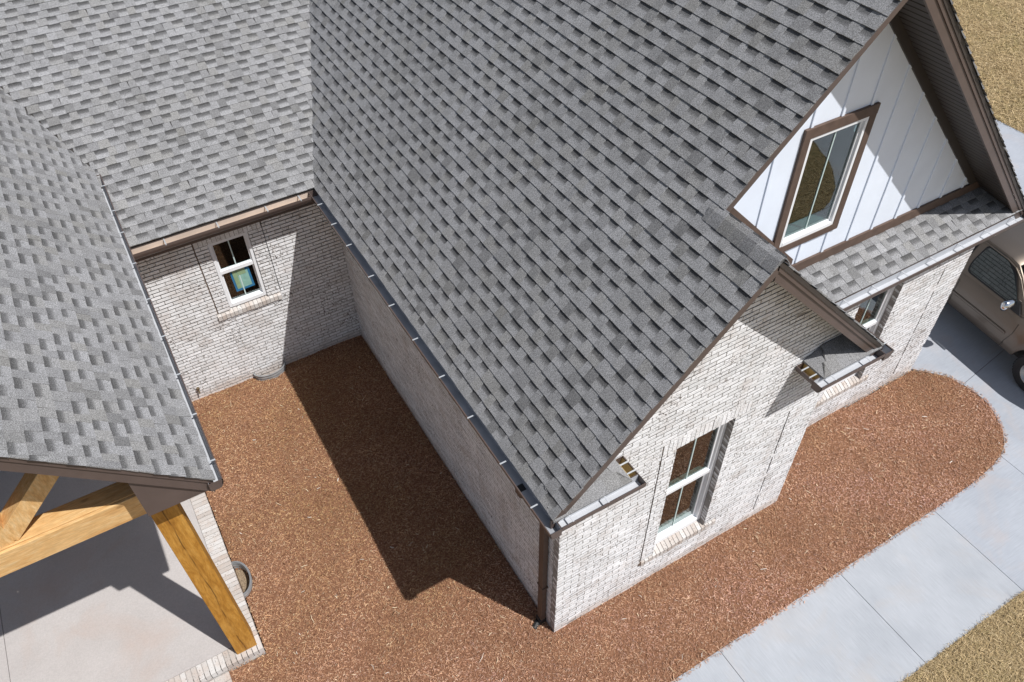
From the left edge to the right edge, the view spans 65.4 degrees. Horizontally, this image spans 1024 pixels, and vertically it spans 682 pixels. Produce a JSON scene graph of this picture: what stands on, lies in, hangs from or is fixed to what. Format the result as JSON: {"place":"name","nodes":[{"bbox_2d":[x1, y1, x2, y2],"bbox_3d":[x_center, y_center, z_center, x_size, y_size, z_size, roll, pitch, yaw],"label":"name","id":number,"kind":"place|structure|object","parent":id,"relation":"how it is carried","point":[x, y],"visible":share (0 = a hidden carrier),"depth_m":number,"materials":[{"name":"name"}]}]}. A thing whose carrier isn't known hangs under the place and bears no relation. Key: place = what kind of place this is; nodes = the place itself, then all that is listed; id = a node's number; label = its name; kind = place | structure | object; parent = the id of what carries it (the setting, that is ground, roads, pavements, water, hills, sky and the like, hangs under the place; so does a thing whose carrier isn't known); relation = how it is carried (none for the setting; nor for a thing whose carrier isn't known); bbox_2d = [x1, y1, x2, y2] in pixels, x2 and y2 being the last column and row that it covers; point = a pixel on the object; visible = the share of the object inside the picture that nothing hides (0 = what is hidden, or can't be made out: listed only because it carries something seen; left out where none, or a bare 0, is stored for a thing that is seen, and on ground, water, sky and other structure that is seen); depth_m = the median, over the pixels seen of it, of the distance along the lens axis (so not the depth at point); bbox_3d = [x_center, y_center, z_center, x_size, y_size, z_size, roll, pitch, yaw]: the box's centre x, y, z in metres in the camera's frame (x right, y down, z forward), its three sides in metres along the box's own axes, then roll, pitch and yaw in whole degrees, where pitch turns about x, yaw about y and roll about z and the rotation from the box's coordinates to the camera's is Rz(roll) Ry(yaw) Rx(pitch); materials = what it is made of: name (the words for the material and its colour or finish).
{"place":"outdoors","nodes":[
{"label":"outdoors","id":0,"kind":"place"},
{"bbox_2d":[192,334,1007,681],"bbox_3d":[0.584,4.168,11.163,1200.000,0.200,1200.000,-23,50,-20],"label":"ground","id":1,"kind":"structure","parent":0,"point":[237,576],"depth_m":11.72,"materials":[{"name":"brown wood"}]},
{"bbox_2d":[0,0,1023,681],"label":"brick house","id":2,"kind":"structure","parent":1,"relation":"on","point":[620,296],"depth_m":9.96,"materials":[{"name":"grey"}]},
{"bbox_2d":[207,232,266,307],"bbox_3d":[-4.415,-1.156,12.836,0.632,1.331,0.094,-23,50,-20],"label":"window","id":3,"kind":"structure","parent":2,"relation":"in","point":[234,260],"depth_m":12.83,"materials":[{"name":"white plastic"}]},
{"bbox_2d":[231,561,252,597],"bbox_3d":[-3.886,3.475,11.645,0.189,0.243,0.598,-23,50,-20],"label":"vent well","id":4,"kind":"object","parent":2,"relation":"attached to","point":[245,579],"visible":0.88,"depth_m":11.70,"materials":[{"name":"metal"}]},
{"bbox_2d":[253,361,285,380],"bbox_3d":[-4.334,0.617,14.425,0.598,0.243,0.204,-23,50,-20],"label":"vent well","id":5,"kind":"object","parent":2,"relation":"attached to","point":[281,370],"visible":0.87,"depth_m":14.33,"materials":[{"name":"metal"}]},
{"bbox_2d":[655,422,727,544],"bbox_3d":[2.267,1.857,10.458,0.902,2.411,0.094,-23,50,-20],"label":"window","id":6,"kind":"structure","parent":2,"relation":"in","point":[694,463],"depth_m":10.51,"materials":[{"name":"white plastic"}]},
{"bbox_2d":[780,116,869,246],"bbox_3d":[3.620,-1.860,9.383,0.910,1.525,0.094,-23,50,-20],"label":"window","id":7,"kind":"structure","parent":2,"relation":"in","point":[830,156],"depth_m":9.38,"materials":[{"name":"glass"}]},
{"bbox_2d":[825,286,895,390],"bbox_3d":[5.338,-0.147,12.350,0.912,2.411,0.094,-23,50,-20],"label":"window","id":8,"kind":"structure","parent":2,"relation":"in","point":[870,312],"depth_m":12.16,"materials":[{"name":"white plastic"}]},
{"bbox_2d":[671,354,998,680],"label":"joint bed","id":9,"kind":"object","parent":1,"relation":"on","point":[922,514],"visible":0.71,"depth_m":12.53,"materials":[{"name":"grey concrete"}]},
{"bbox_2d":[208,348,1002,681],"bbox_3d":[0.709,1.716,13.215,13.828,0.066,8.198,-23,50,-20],"label":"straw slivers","id":10,"kind":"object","parent":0,"point":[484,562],"visible":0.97,"depth_m":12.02,"materials":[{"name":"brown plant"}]},
{"bbox_2d":[671,510,1022,681],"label":"sidewalk","id":11,"kind":"structure","parent":0,"point":[899,607],"depth_m":11.12,"materials":[{"name":"concrete"}]},
{"bbox_2d":[899,591,1023,681],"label":"lawn","id":12,"kind":"structure","parent":0,"point":[1014,646],"depth_m":10.73,"materials":[{"name":"beige plant"}]},
{"bbox_2d":[911,120,1023,590],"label":"driveway","id":13,"kind":"structure","parent":0,"point":[984,516],"depth_m":13.46,"materials":[{"name":"concrete"}]},
{"bbox_2d":[947,222,1023,390],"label":"pickup truck","id":14,"kind":"object","parent":13,"relation":"on","point":[986,296],"visible":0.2,"depth_m":13.90,"materials":[{"name":"gold metal"}]},
{"bbox_2d":[952,0,1023,132],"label":"lawn","id":15,"kind":"structure","parent":0,"point":[991,11],"depth_m":22.88,"materials":[{"name":"beige plant"}]}
]}

